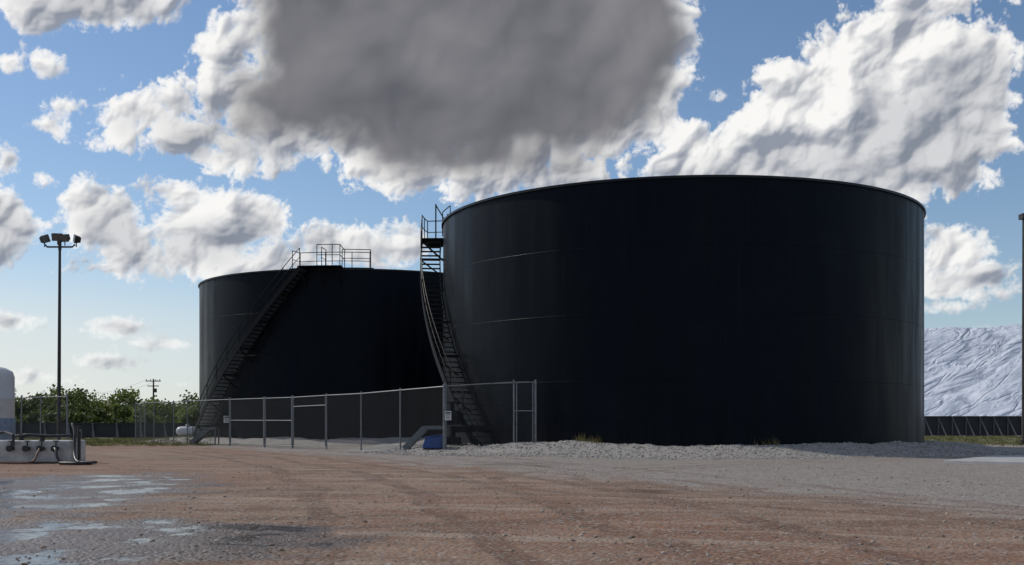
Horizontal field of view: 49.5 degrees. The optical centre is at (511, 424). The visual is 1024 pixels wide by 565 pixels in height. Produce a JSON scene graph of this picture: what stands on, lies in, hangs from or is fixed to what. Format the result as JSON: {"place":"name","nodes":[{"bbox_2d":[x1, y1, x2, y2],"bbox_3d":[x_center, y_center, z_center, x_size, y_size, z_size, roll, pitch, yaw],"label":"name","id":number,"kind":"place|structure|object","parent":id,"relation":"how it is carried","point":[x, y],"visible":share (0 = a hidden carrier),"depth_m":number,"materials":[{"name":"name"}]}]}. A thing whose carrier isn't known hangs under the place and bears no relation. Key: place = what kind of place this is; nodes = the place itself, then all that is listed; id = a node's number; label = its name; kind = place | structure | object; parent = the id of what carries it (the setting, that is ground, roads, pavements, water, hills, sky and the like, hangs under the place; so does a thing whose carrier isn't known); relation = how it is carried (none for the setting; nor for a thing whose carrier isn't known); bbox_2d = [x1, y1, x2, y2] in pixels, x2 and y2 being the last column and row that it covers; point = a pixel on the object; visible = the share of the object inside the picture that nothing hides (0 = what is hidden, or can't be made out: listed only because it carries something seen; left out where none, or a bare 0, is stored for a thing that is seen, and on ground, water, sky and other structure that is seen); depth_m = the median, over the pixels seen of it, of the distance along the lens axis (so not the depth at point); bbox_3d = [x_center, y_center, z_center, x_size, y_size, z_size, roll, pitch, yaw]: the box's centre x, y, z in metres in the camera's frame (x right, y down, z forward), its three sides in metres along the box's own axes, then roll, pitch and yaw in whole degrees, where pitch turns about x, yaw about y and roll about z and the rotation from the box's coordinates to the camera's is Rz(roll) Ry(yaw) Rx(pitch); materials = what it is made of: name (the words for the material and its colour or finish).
{"place":"outdoors","nodes":[
{"label":"outdoors","id":0,"kind":"place"},
{"bbox_2d":[0,0,1023,413],"bbox_3d":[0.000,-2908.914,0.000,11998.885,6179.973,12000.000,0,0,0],"label":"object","id":1,"kind":"structure","parent":0,"point":[488,98],"depth_m":5626.37,"materials":[{"name":"white"}]},
{"bbox_2d":[0,436,1023,564],"bbox_3d":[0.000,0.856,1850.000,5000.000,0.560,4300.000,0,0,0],"label":"ground","id":2,"kind":"structure","parent":0,"point":[46,524],"depth_m":14.91,"materials":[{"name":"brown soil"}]},
{"bbox_2d":[0,367,14,439],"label":"plastic tank","id":3,"kind":"object","parent":2,"relation":"on","point":[7,400],"visible":0.79,"depth_m":38.25,"materials":[{"name":"white plastic"}]},
{"bbox_2d":[0,448,39,463],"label":"hose","id":4,"kind":"object","parent":2,"relation":"on","point":[34,459],"visible":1,"depth_m":30.43,"materials":[{"name":"grey rubber"}]},
{"bbox_2d":[15,395,67,439],"bbox_3d":[-24.779,-0.075,53.306,9.939,2.573,0.221,0,0,27],"label":"chain link fence","id":5,"kind":"object","parent":2,"relation":"on","point":[66,410],"visible":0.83,"depth_m":51.92,"materials":[{"name":"grey metal"}]},
{"bbox_2d":[0,431,85,462],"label":"pump skid","id":6,"kind":"object","parent":2,"relation":"on","point":[21,449],"visible":0.91,"depth_m":31.20,"materials":[{"name":"white paint"}]},
{"bbox_2d":[39,233,80,439],"bbox_3d":[-25.216,-4.788,61.991,2.352,11.796,0.600,0,0,0],"label":"floodlight pole","id":7,"kind":"object","parent":2,"relation":"on","point":[59,238],"visible":0.98,"depth_m":61.93,"materials":[{"name":"metal"}]},
{"bbox_2d":[52,447,96,463],"bbox_3d":[-12.164,0.862,30.636,1.377,0.461,0.444,0,0,11],"label":"hose","id":8,"kind":"object","parent":2,"relation":"on","point":[57,457],"visible":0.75,"depth_m":30.55,"materials":[{"name":"black rubber"}]},
{"bbox_2d":[58,423,92,464],"bbox_3d":[-11.928,0.535,30.666,0.865,1.136,1.901,0,0,-10],"label":"hose","id":9,"kind":"object","parent":2,"relation":"on","point":[74,452],"visible":1,"depth_m":30.62,"materials":[{"name":"black rubber"}]},
{"bbox_2d":[77,426,83,460],"bbox_3d":[-12.317,0.575,31.711,0.099,1.050,0.349,0,0,-45],"label":"standpipe","id":10,"kind":"object","parent":2,"relation":"on","point":[80,436],"visible":0.85,"depth_m":31.76,"materials":[{"name":"black metal"}]},
{"bbox_2d":[20,423,188,437],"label":"braces","id":11,"kind":"object","parent":2,"relation":"on","point":[117,434],"visible":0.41,"depth_m":87.72,"materials":[{"name":"metal"}]},
{"bbox_2d":[15,384,198,422],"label":"distant trees","id":12,"kind":"object","parent":2,"relation":"on","point":[112,409],"visible":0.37,"depth_m":140.22,"materials":[{"name":"green plant"}]},
{"bbox_2d":[15,423,198,437],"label":"panels","id":13,"kind":"object","parent":2,"relation":"on","point":[108,430],"visible":0.44,"depth_m":87.95,"materials":[{"name":"black metal"}]},
{"bbox_2d":[137,404,145,439],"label":"chain link fence","id":14,"kind":"object","parent":2,"relation":"on","point":[144,410],"visible":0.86,"depth_m":80.23,"materials":[{"name":"grey metal"}]},
{"bbox_2d":[146,379,160,398],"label":"utility pole","id":15,"kind":"object","parent":2,"relation":"on","point":[154,389],"visible":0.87,"depth_m":249.75,"materials":[{"name":"brown wood"}]},
{"bbox_2d":[176,425,198,435],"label":"propane tank","id":16,"kind":"object","parent":2,"relation":"on","point":[183,431],"visible":0.62,"depth_m":75.73,"materials":[{"name":"white metal"}]},
{"bbox_2d":[189,427,218,444],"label":"metal steps","id":17,"kind":"structure","parent":2,"relation":"on","point":[205,433],"depth_m":59.97,"materials":[{"name":"grey metal"}]},
{"bbox_2d":[135,384,444,449],"bbox_3d":[-12.694,-0.138,54.453,0.098,2.725,33.085,0,0,-38],"label":"chain link fence","id":18,"kind":"object","parent":2,"relation":"on","point":[292,407],"visible":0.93,"depth_m":50.92,"materials":[{"name":"grey metal"}]},
{"bbox_2d":[224,416,228,422],"bbox_3d":[-14.627,-0.250,56.898,0.300,0.350,0.017,0,0,0],"label":"warning sign","id":19,"kind":"object","parent":18,"relation":"attached to","point":[226,419],"visible":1,"depth_m":56.89,"materials":[{"name":"white metal"}]},
{"bbox_2d":[192,244,442,439],"bbox_3d":[-9.958,-4.505,73.884,21.380,11.371,22.283,0,0,0],"label":"storage tank","id":20,"kind":"object","parent":2,"relation":"on","point":[309,330],"visible":0.77,"depth_m":64.27,"materials":[{"name":"metal"}]},
{"bbox_2d":[402,426,442,449],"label":"metal steps","id":21,"kind":"structure","parent":2,"relation":"on","point":[410,442],"depth_m":42.97,"materials":[{"name":"grey metal"}]},
{"bbox_2d":[422,434,442,447],"bbox_3d":[-2.921,0.626,42.000,0.915,0.546,0.680,0,0,0],"label":"blue bin","id":22,"kind":"object","parent":2,"relation":"on","point":[432,442],"visible":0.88,"depth_m":41.70,"materials":[{"name":"plastic"}]},
{"bbox_2d":[447,402,490,444],"bbox_3d":[-2.010,0.065,43.597,1.363,1.870,2.339,0,0,44],"label":"valve assembly","id":23,"kind":"object","parent":2,"relation":"on","point":[453,430],"visible":0.56,"depth_m":42.80,"materials":[{"name":"black metal"}]},
{"bbox_2d":[445,380,536,448],"bbox_3d":[-0.808,-0.309,41.305,3.480,2.682,0.098,0,0,7],"label":"chain link fence","id":24,"kind":"object","parent":2,"relation":"on","point":[516,410],"visible":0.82,"depth_m":41.27,"materials":[{"name":"grey metal"}]},
{"bbox_2d":[445,411,450,419],"bbox_3d":[-2.381,-0.320,41.297,0.240,0.340,0.017,0,0,0],"label":"warning sign","id":25,"kind":"object","parent":24,"relation":"attached to","point":[447,415],"visible":1,"depth_m":41.29,"materials":[{"name":"white metal"}]},
{"bbox_2d":[15,433,1022,445],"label":"grass","id":26,"kind":"structure","parent":2,"relation":"on","point":[99,441],"depth_m":67.67,"materials":[{"name":"green plant"}]},
{"bbox_2d":[420,175,925,445],"bbox_3d":[7.006,-4.410,50.452,22.286,11.180,21.380,0,0,0],"label":"storage tank","id":27,"kind":"object","parent":2,"relation":"on","point":[693,310],"visible":0.91,"depth_m":40.79,"materials":[{"name":"metal"}]},
{"bbox_2d":[573,432,779,444],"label":"dry grass","id":28,"kind":"structure","parent":2,"relation":"on","point":[581,438],"depth_m":40.38,"materials":[{"name":"beige plant"}]},
{"bbox_2d":[924,324,1021,415],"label":"tarp covered pile","id":29,"kind":"object","parent":2,"relation":"on","point":[974,371],"visible":0.27,"depth_m":116.54,"materials":[{"name":"white plastic"}]},
{"bbox_2d":[924,416,1021,435],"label":"panels","id":30,"kind":"object","parent":2,"relation":"on","point":[987,421],"visible":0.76,"depth_m":103.95,"materials":[{"name":"black metal"}]},
{"bbox_2d":[924,416,1021,435],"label":"braces","id":31,"kind":"object","parent":2,"relation":"on","point":[967,421],"visible":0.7,"depth_m":103.79,"materials":[{"name":"metal"}]},
{"bbox_2d":[944,455,1023,464],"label":"concrete pad","id":32,"kind":"object","parent":2,"relation":"on","point":[1011,459],"visible":0.7,"depth_m":31.55,"materials":[{"name":"grey concrete"}]},
{"bbox_2d":[1018,213,1023,444],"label":"steel pole","id":33,"kind":"object","parent":2,"relation":"on","point":[1020,216],"visible":0.85,"depth_m":59.92,"materials":[{"name":"grey metal"}]},
{"bbox_2d":[346,440,1023,459],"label":"gravel","id":34,"kind":"structure","parent":0,"point":[740,447],"depth_m":38.13,"materials":[{"name":"grey gravel"}]}
]}

